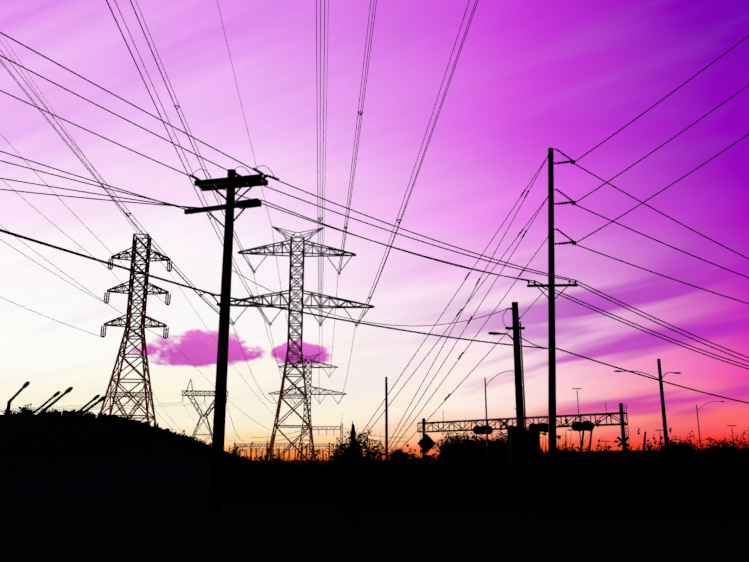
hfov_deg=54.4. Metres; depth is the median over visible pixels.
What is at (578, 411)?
mast light
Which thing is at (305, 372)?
transmission tower
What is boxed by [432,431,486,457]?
scrub tree
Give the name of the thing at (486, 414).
street light
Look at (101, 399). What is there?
embankment street light
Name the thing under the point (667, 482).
weedy grass
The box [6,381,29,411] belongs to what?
embankment street light
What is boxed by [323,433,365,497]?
shrub
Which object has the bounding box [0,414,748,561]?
ground
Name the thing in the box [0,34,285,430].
transmission conductors
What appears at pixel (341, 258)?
transmission conductors
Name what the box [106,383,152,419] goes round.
transmission tower waist
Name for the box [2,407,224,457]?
embankment crest grass
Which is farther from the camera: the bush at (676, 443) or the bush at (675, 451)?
the bush at (676, 443)
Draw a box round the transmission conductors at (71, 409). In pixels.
[0,381,238,440]
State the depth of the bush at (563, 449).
106.09 m
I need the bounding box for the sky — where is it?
[0,0,748,459]
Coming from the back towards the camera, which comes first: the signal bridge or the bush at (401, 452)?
the bush at (401, 452)
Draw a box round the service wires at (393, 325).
[232,270,548,348]
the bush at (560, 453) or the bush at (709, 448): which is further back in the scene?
the bush at (709, 448)
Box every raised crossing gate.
[580,430,583,459]
[588,430,592,454]
[642,431,645,455]
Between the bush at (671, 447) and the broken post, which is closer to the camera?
the broken post
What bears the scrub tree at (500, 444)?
on the ground at (182, 525)
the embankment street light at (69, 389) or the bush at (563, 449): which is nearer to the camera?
the embankment street light at (69, 389)
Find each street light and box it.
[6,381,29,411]
[33,391,59,413]
[39,387,72,413]
[76,394,99,413]
[84,396,105,412]
[484,371,506,462]
[696,401,724,450]
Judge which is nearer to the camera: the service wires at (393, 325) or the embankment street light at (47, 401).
the service wires at (393, 325)
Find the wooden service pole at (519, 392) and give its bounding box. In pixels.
[488,302,528,489]
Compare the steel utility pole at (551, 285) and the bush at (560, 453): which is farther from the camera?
the bush at (560, 453)
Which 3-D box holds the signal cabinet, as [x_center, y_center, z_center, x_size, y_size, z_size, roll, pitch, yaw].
[5.809,7.114,28.189,1.186,2.964,1.350,0,-14,1]
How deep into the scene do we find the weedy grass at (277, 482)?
30.23 m
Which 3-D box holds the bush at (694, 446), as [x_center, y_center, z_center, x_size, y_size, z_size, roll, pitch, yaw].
[22.280,11.735,48.065,4.061,3.677,4.554,12,-18,-41]
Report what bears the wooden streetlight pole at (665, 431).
on the ground at (182, 525)
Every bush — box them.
[400,448,417,469]
[541,447,579,466]
[626,442,656,465]
[650,441,698,461]
[652,440,692,458]
[668,431,745,467]
[701,426,748,458]
[715,441,748,461]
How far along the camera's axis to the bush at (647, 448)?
44.30 m
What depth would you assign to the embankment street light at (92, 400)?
101.60 m
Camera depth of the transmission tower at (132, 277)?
133.19 m
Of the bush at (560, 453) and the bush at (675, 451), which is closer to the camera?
the bush at (675, 451)
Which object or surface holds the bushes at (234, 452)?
on the ground at (182, 525)
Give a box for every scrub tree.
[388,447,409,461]
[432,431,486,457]
[457,431,503,456]
[474,430,507,460]
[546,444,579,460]
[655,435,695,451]
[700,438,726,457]
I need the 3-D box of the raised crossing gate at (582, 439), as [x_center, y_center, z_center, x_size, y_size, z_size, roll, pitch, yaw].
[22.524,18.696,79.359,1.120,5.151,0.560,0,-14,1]
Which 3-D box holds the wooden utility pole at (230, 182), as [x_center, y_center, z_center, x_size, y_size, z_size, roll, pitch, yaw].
[-5.263,1.863,24.408,2.980,11.861,0.802,-4,-14,16]
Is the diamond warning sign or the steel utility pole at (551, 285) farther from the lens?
the diamond warning sign
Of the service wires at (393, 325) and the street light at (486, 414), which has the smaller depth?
the service wires at (393, 325)
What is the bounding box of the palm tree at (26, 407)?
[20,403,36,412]
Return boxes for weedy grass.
[202,449,409,505]
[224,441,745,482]
[367,435,562,508]
[520,419,748,513]
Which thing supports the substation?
on the ground at (182, 525)
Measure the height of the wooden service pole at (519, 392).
7.902 m
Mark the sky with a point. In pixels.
(529, 78)
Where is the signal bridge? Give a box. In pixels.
[417,402,635,463]
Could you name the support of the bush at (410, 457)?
on the ground at (182, 525)
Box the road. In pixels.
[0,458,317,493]
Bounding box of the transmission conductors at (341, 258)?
[0,0,477,403]
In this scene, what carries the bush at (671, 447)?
on the ground at (182, 525)
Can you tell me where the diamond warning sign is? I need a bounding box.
[417,434,435,459]
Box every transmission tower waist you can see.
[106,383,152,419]
[182,379,227,440]
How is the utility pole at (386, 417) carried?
on the ground at (182, 525)
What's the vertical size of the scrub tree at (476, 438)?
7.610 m
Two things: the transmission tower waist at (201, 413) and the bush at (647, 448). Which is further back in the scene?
the transmission tower waist at (201, 413)
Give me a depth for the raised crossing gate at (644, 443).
69.75 m
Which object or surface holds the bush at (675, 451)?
on the ground at (182, 525)
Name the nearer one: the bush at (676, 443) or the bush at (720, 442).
the bush at (720, 442)
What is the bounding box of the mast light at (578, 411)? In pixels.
[572,388,581,445]
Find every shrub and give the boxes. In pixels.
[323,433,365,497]
[326,426,387,506]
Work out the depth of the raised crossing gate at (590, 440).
81.55 m
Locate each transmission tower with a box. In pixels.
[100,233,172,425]
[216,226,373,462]
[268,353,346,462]
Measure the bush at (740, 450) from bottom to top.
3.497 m
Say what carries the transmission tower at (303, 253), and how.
on the ground at (182, 525)
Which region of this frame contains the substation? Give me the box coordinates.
[229,423,406,463]
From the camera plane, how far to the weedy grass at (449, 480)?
26.24 m
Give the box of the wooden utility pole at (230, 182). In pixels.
[184,169,267,512]
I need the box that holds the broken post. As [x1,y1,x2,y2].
[349,421,355,523]
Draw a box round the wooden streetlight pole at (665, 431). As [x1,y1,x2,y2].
[614,359,680,454]
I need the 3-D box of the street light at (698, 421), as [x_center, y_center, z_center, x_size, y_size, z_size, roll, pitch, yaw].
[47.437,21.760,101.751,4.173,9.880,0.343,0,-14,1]
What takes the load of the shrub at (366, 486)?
on the ground at (182, 525)
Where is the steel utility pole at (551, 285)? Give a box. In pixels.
[527,148,577,465]
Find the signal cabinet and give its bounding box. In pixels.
[505,425,541,499]
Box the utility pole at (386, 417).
[385,377,387,460]
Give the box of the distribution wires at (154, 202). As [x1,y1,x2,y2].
[0,32,748,461]
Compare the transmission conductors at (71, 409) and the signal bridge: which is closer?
the signal bridge

